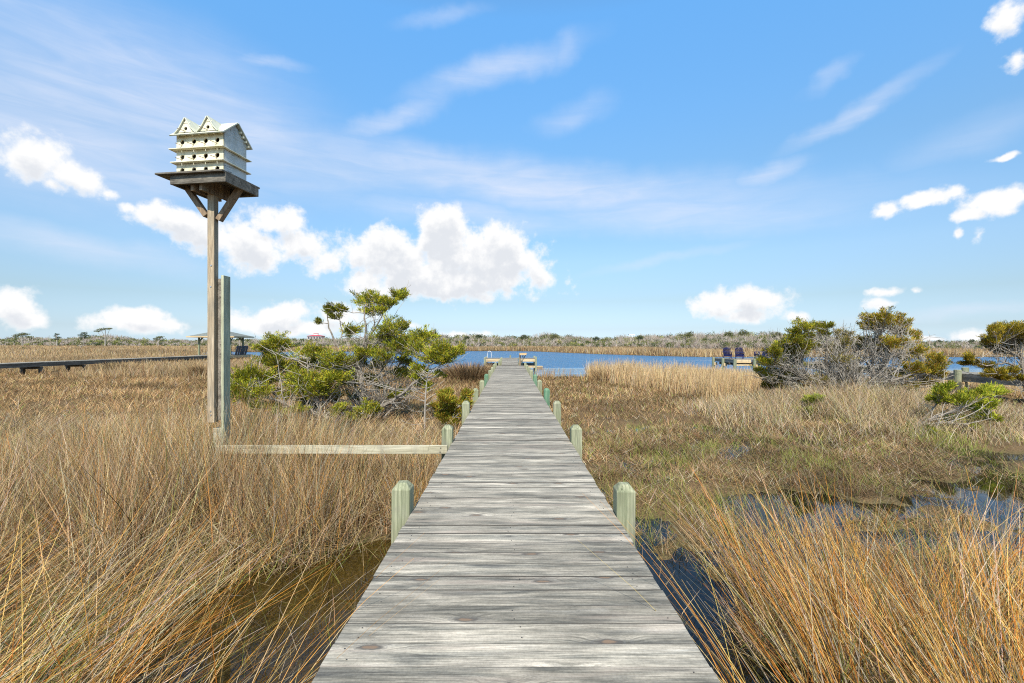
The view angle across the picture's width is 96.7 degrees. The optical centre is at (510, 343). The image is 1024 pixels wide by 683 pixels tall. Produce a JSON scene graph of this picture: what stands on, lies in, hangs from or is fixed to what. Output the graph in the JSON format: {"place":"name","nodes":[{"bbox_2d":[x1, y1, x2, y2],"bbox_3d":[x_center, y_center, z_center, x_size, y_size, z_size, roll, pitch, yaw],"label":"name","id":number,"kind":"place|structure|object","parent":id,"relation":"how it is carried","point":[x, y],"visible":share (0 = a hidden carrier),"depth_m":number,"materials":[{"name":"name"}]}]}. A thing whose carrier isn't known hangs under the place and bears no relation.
{"place":"outdoors","nodes":[
{"label":"outdoors","id":0,"kind":"place"},
{"bbox_2d":[0,348,1023,682],"bbox_3d":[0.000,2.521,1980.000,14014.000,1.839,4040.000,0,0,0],"label":"ground","id":1,"kind":"structure","parent":0,"point":[352,582],"depth_m":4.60,"materials":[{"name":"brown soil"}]},
{"bbox_2d":[11,332,31,345],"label":"umbrella tree","id":2,"kind":"object","parent":1,"relation":"on","point":[20,335],"visible":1,"depth_m":195.78,"materials":[{"name":"green plant"}]},
{"bbox_2d":[54,333,61,344],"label":"pine tree","id":3,"kind":"object","parent":1,"relation":"on","point":[56,337],"visible":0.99,"depth_m":195.82,"materials":[{"name":"green plant"}]},
{"bbox_2d":[77,332,90,341],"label":"pine tree","id":4,"kind":"object","parent":1,"relation":"on","point":[82,335],"visible":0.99,"depth_m":195.84,"materials":[{"name":"green plant"}]},
{"bbox_2d":[76,342,91,347],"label":"dead tree","id":5,"kind":"object","parent":1,"relation":"on","point":[83,343],"visible":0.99,"depth_m":149.92,"materials":[{"name":"grey plant"}]},
{"bbox_2d":[94,327,110,345],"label":"umbrella tree","id":6,"kind":"object","parent":1,"relation":"on","point":[98,330],"visible":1,"depth_m":195.90,"materials":[{"name":"green plant"}]},
{"bbox_2d":[0,355,206,374],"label":"boardwalk","id":7,"kind":"structure","parent":1,"relation":"on","point":[24,366],"depth_m":34.68,"materials":[{"name":"grey wood"}]},
{"bbox_2d":[89,360,142,371],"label":"rush tussock","id":8,"kind":"object","parent":1,"relation":"on","point":[110,365],"visible":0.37,"depth_m":32.62,"materials":[{"name":"brown plant"}]},
{"bbox_2d":[0,333,237,346],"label":"woods","id":9,"kind":"object","parent":1,"relation":"on","point":[96,340],"visible":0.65,"depth_m":217.90,"materials":[{"name":"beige plant"}]},
{"bbox_2d":[153,336,162,344],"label":"oak tree","id":10,"kind":"object","parent":1,"relation":"on","point":[159,337],"visible":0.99,"depth_m":189.84,"materials":[{"name":"green plant"}]},
{"bbox_2d":[5,417,354,565],"bbox_3d":[-3.812,1.633,5.292,3.770,1.526,2.393,0,0,0],"label":"tall rush","id":11,"kind":"object","parent":1,"relation":"on","point":[254,492],"visible":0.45,"depth_m":5.12,"materials":[{"name":"beige plant"}]},
{"bbox_2d":[0,472,389,682],"bbox_3d":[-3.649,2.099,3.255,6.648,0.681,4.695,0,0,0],"label":"marsh grass","id":12,"kind":"structure","parent":1,"relation":"on","point":[81,634],"depth_m":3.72,"materials":[{"name":"beige plant"}]},
{"bbox_2d":[179,360,230,377],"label":"rush tussock","id":13,"kind":"object","parent":1,"relation":"on","point":[200,368],"visible":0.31,"depth_m":29.26,"materials":[{"name":"brown plant"}]},
{"bbox_2d":[0,352,412,379],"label":"meadow grass","id":14,"kind":"structure","parent":1,"relation":"on","point":[170,366],"depth_m":35.07,"materials":[{"name":"beige plant"}]},
{"bbox_2d":[155,115,259,464],"bbox_3d":[-3.886,0.005,5.888,0.928,5.670,0.670,0,0,8],"label":"birdhouse","id":15,"kind":"object","parent":1,"relation":"on","point":[211,161],"visible":0.98,"depth_m":5.84,"materials":[{"name":"white wood"}]},
{"bbox_2d":[186,332,253,358],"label":"gazebo","id":16,"kind":"object","parent":1,"relation":"on","point":[232,335],"visible":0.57,"depth_m":51.17,"materials":[{"name":"grey wood"}]},
{"bbox_2d":[231,346,248,354],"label":"bench","id":17,"kind":"object","parent":16,"relation":"on","point":[238,348],"visible":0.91,"depth_m":52.03,"materials":[{"name":"blue wood"}]},
{"bbox_2d":[0,374,461,653],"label":"tall rush","id":18,"kind":"object","parent":1,"relation":"on","point":[265,428],"visible":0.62,"depth_m":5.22,"materials":[{"name":"beige plant"}]},
{"bbox_2d":[0,345,480,355],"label":"meadow grass","id":19,"kind":"structure","parent":1,"relation":"on","point":[40,349],"depth_m":103.57,"materials":[{"name":"beige plant"}]},
{"bbox_2d":[0,367,481,442],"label":"marsh grass","id":20,"kind":"structure","parent":1,"relation":"on","point":[32,378],"depth_m":19.54,"materials":[{"name":"beige plant"}]},
{"bbox_2d":[307,333,324,339],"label":"house","id":21,"kind":"structure","parent":1,"relation":"on","point":[315,335],"depth_m":420.00,"materials":[{"name":"white paint"}]},
{"bbox_2d":[230,280,469,422],"bbox_3d":[-4.633,0.393,12.712,7.063,4.375,3.389,0,0,0],"label":"juniper","id":22,"kind":"object","parent":1,"relation":"on","point":[301,380],"visible":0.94,"depth_m":12.55,"materials":[{"name":"green plant"}]},
{"bbox_2d":[326,341,433,417],"bbox_3d":[-3.792,1.087,13.344,3.510,2.812,2.619,0,0,0],"label":"bare shrub","id":23,"kind":"object","parent":1,"relation":"on","point":[378,393],"visible":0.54,"depth_m":13.10,"materials":[{"name":"grey plant"}]},
{"bbox_2d":[58,345,722,355],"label":"meadow grass","id":24,"kind":"structure","parent":1,"relation":"on","point":[576,349],"depth_m":109.23,"materials":[{"name":"beige plant"}]},
{"bbox_2d":[231,332,585,346],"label":"woods","id":25,"kind":"object","parent":1,"relation":"on","point":[543,340],"visible":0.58,"depth_m":177.10,"materials":[{"name":"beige plant"}]},
{"bbox_2d":[401,367,444,431],"bbox_3d":[-1.873,1.447,10.367,1.067,1.887,1.111,0,0,0],"label":"dead sapling","id":26,"kind":"object","parent":1,"relation":"on","point":[425,404],"visible":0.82,"depth_m":10.39,"materials":[{"name":"grey wood"}]},
{"bbox_2d":[239,354,624,382],"bbox_3d":[-15.821,1.836,41.081,53.895,1.309,10.726,0,0,38],"label":"shore rush","id":27,"kind":"object","parent":1,"relation":"on","point":[550,374],"visible":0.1,"depth_m":28.47,"materials":[{"name":"beige plant"}]},
{"bbox_2d":[427,386,474,425],"bbox_3d":[-1.273,1.693,9.999,1.059,1.535,1.090,0,0,0],"label":"shrub","id":28,"kind":"object","parent":1,"relation":"on","point":[446,407],"visible":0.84,"depth_m":9.89,"materials":[{"name":"green plant"}]},
{"bbox_2d":[435,361,497,381],"bbox_3d":[-2.471,1.631,27.421,4.489,1.386,4.271,0,0,0],"label":"rush tussock","id":29,"kind":"object","parent":1,"relation":"on","point":[461,372],"visible":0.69,"depth_m":26.51,"materials":[{"name":"brown plant"}]},
{"bbox_2d":[252,494,769,682],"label":"orange rush","id":30,"kind":"object","parent":1,"relation":"on","point":[593,553],"visible":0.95,"depth_m":2.24,"materials":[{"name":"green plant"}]},
{"bbox_2d":[312,355,720,682],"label":"dock","id":31,"kind":"object","parent":1,"relation":"on","point":[506,513],"visible":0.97,"depth_m":2.51,"materials":[{"name":"grey wood"}]},
{"bbox_2d":[215,445,447,453],"bbox_3d":[-2.275,1.347,5.797,2.950,0.105,0.046,0,0,0],"label":"rail board","id":32,"kind":"object","parent":31,"relation":"attached to","point":[406,449],"visible":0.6,"depth_m":5.78,"materials":[{"name":"beige wood"}]},
{"bbox_2d":[519,353,526,365],"bbox_3d":[0.788,1.180,27.620,0.467,1.220,0.520,0,0,0],"label":"fish cleaning table","id":33,"kind":"object","parent":31,"relation":"attached to","point":[520,361],"visible":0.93,"depth_m":27.55,"materials":[{"name":"yellow wood"}]},
{"bbox_2d":[548,333,558,340],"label":"tree","id":34,"kind":"object","parent":1,"relation":"on","point":[552,336],"visible":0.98,"depth_m":164.73,"materials":[{"name":"green plant"}]},
{"bbox_2d":[585,364,628,381],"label":"rush tussock","id":35,"kind":"object","parent":1,"relation":"on","point":[595,375],"visible":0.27,"depth_m":26.61,"materials":[{"name":"beige plant"}]},
{"bbox_2d":[683,332,693,342],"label":"tree","id":36,"kind":"object","parent":1,"relation":"on","point":[688,333],"visible":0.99,"depth_m":164.80,"materials":[{"name":"green plant"}]},
{"bbox_2d":[723,331,733,337],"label":"tree","id":37,"kind":"object","parent":1,"relation":"on","point":[728,333],"visible":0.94,"depth_m":164.88,"materials":[{"name":"green plant"}]},
{"bbox_2d":[737,329,748,335],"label":"tree","id":38,"kind":"object","parent":1,"relation":"on","point":[743,332],"visible":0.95,"depth_m":164.86,"materials":[{"name":"green plant"}]},
{"bbox_2d":[537,374,1023,434],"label":"marsh grass","id":39,"kind":"structure","parent":1,"relation":"on","point":[606,389],"depth_m":16.91,"materials":[{"name":"beige plant"}]},
{"bbox_2d":[746,316,836,393],"bbox_3d":[9.401,0.740,15.403,3.529,3.302,2.316,0,0,-39],"label":"juniper","id":40,"kind":"object","parent":1,"relation":"on","point":[787,351],"visible":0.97,"depth_m":15.08,"materials":[{"name":"green plant"}]},
{"bbox_2d":[562,413,1023,682],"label":"green shoots","id":41,"kind":"object","parent":1,"relation":"on","point":[789,452],"visible":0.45,"depth_m":7.75,"materials":[{"name":"green plant"}]},
{"bbox_2d":[567,329,1023,349],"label":"woods","id":42,"kind":"object","parent":1,"relation":"on","point":[715,341],"visible":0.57,"depth_m":158.66,"materials":[{"name":"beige plant"}]},
{"bbox_2d":[575,345,1023,356],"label":"meadow grass","id":43,"kind":"structure","parent":1,"relation":"on","point":[949,352],"depth_m":85.93,"materials":[{"name":"beige plant"}]},
{"bbox_2d":[584,356,1023,400],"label":"shore rush","id":44,"kind":"object","parent":1,"relation":"on","point":[710,382],"visible":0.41,"depth_m":21.09,"materials":[{"name":"beige plant"}]},
{"bbox_2d":[791,404,822,418],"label":"shrub","id":45,"kind":"object","parent":1,"relation":"on","point":[809,411],"visible":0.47,"depth_m":13.11,"materials":[{"name":"grey plant"}]},
{"bbox_2d":[801,392,825,404],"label":"shrub","id":46,"kind":"object","parent":1,"relation":"on","point":[813,397],"visible":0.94,"depth_m":13.10,"materials":[{"name":"green plant"}]},
{"bbox_2d":[652,459,1023,682],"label":"orange rush","id":47,"kind":"object","parent":1,"relation":"on","point":[980,610],"visible":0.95,"depth_m":3.21,"materials":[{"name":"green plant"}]},
{"bbox_2d":[664,375,1023,453],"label":"straw hummock","id":48,"kind":"object","parent":1,"relation":"on","point":[900,407],"visible":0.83,"depth_m":12.59,"materials":[{"name":"beige plant"}]},
{"bbox_2d":[796,324,919,393],"bbox_3d":[11.579,0.866,15.260,4.057,3.103,2.765,0,0,0],"label":"bare shrub","id":49,"kind":"object","parent":1,"relation":"on","point":[849,374],"visible":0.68,"depth_m":15.01,"materials":[{"name":"grey plant"}]},
{"bbox_2d":[802,320,914,396],"bbox_3d":[11.924,0.703,15.801,4.593,3.346,2.980,0,0,0],"label":"bare shrub","id":50,"kind":"object","parent":1,"relation":"on","point":[843,334],"visible":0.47,"depth_m":15.43,"materials":[{"name":"grey plant"}]},
{"bbox_2d":[852,305,959,393],"bbox_3d":[13.072,0.528,15.455,3.600,3.597,2.865,0,0,0],"label":"juniper","id":51,"kind":"object","parent":1,"relation":"on","point":[879,322],"visible":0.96,"depth_m":15.10,"materials":[{"name":"green plant"}]},
{"bbox_2d":[860,352,957,394],"bbox_3d":[13.351,1.384,15.796,3.656,2.508,2.240,0,0,0],"label":"bare shrub","id":52,"kind":"object","parent":1,"relation":"on","point":[902,376],"visible":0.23,"depth_m":15.30,"materials":[{"name":"grey plant"}]},
{"bbox_2d":[909,379,1011,437],"bbox_3d":[11.237,1.676,11.407,2.719,2.040,1.443,0,0,-27],"label":"juniper","id":53,"kind":"object","parent":1,"relation":"on","point":[939,395],"visible":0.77,"depth_m":11.22,"materials":[{"name":"green plant"}]},
{"bbox_2d":[956,319,1023,398],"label":"juniper","id":54,"kind":"object","parent":1,"relation":"on","point":[1002,337],"visible":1,"depth_m":16.15,"materials":[{"name":"green plant"}]},
{"bbox_2d":[0,0,1023,342],"label":"sky","id":55,"kind":"structure","parent":0,"point":[588,168],"materials":[{"name":"blue"}]},
{"bbox_2d":[50,351,1023,682],"bbox_3d":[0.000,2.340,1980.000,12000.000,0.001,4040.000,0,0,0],"label":"water","id":56,"kind":"structure","parent":0,"point":[574,363],"depth_m":6.02,"materials":[{"name":"blue liquid"}]},
{"bbox_2d":[712,357,1022,391],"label":"neighbour dock","id":57,"kind":"object","parent":56,"relation":"in","point":[964,376],"visible":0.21,"depth_m":20.32,"materials":[{"name":"grey wood"}]},
{"bbox_2d":[723,347,731,358],"bbox_3d":[18.750,0.804,39.301,0.790,0.996,0.998,0,0,32],"label":"adirondack chair","id":58,"kind":"object","parent":57,"relation":"on","point":[726,352],"visible":0.96,"depth_m":39.05,"materials":[{"name":"blue paint"}]},
{"bbox_2d":[735,347,743,358],"bbox_3d":[19.350,0.804,38.401,0.790,0.996,0.998,0,0,30],"label":"adirondack chair","id":59,"kind":"object","parent":57,"relation":"on","point":[740,353],"visible":0.98,"depth_m":38.15,"materials":[{"name":"blue paint"}]},
{"bbox_2d":[754,347,768,357],"bbox_3d":[21.749,0.804,39.400,0.998,0.996,0.790,0,0,-2],"label":"adirondack chair","id":60,"kind":"object","parent":57,"relation":"on","point":[755,354],"visible":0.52,"depth_m":39.44,"materials":[{"name":"blue paint"}]}
]}

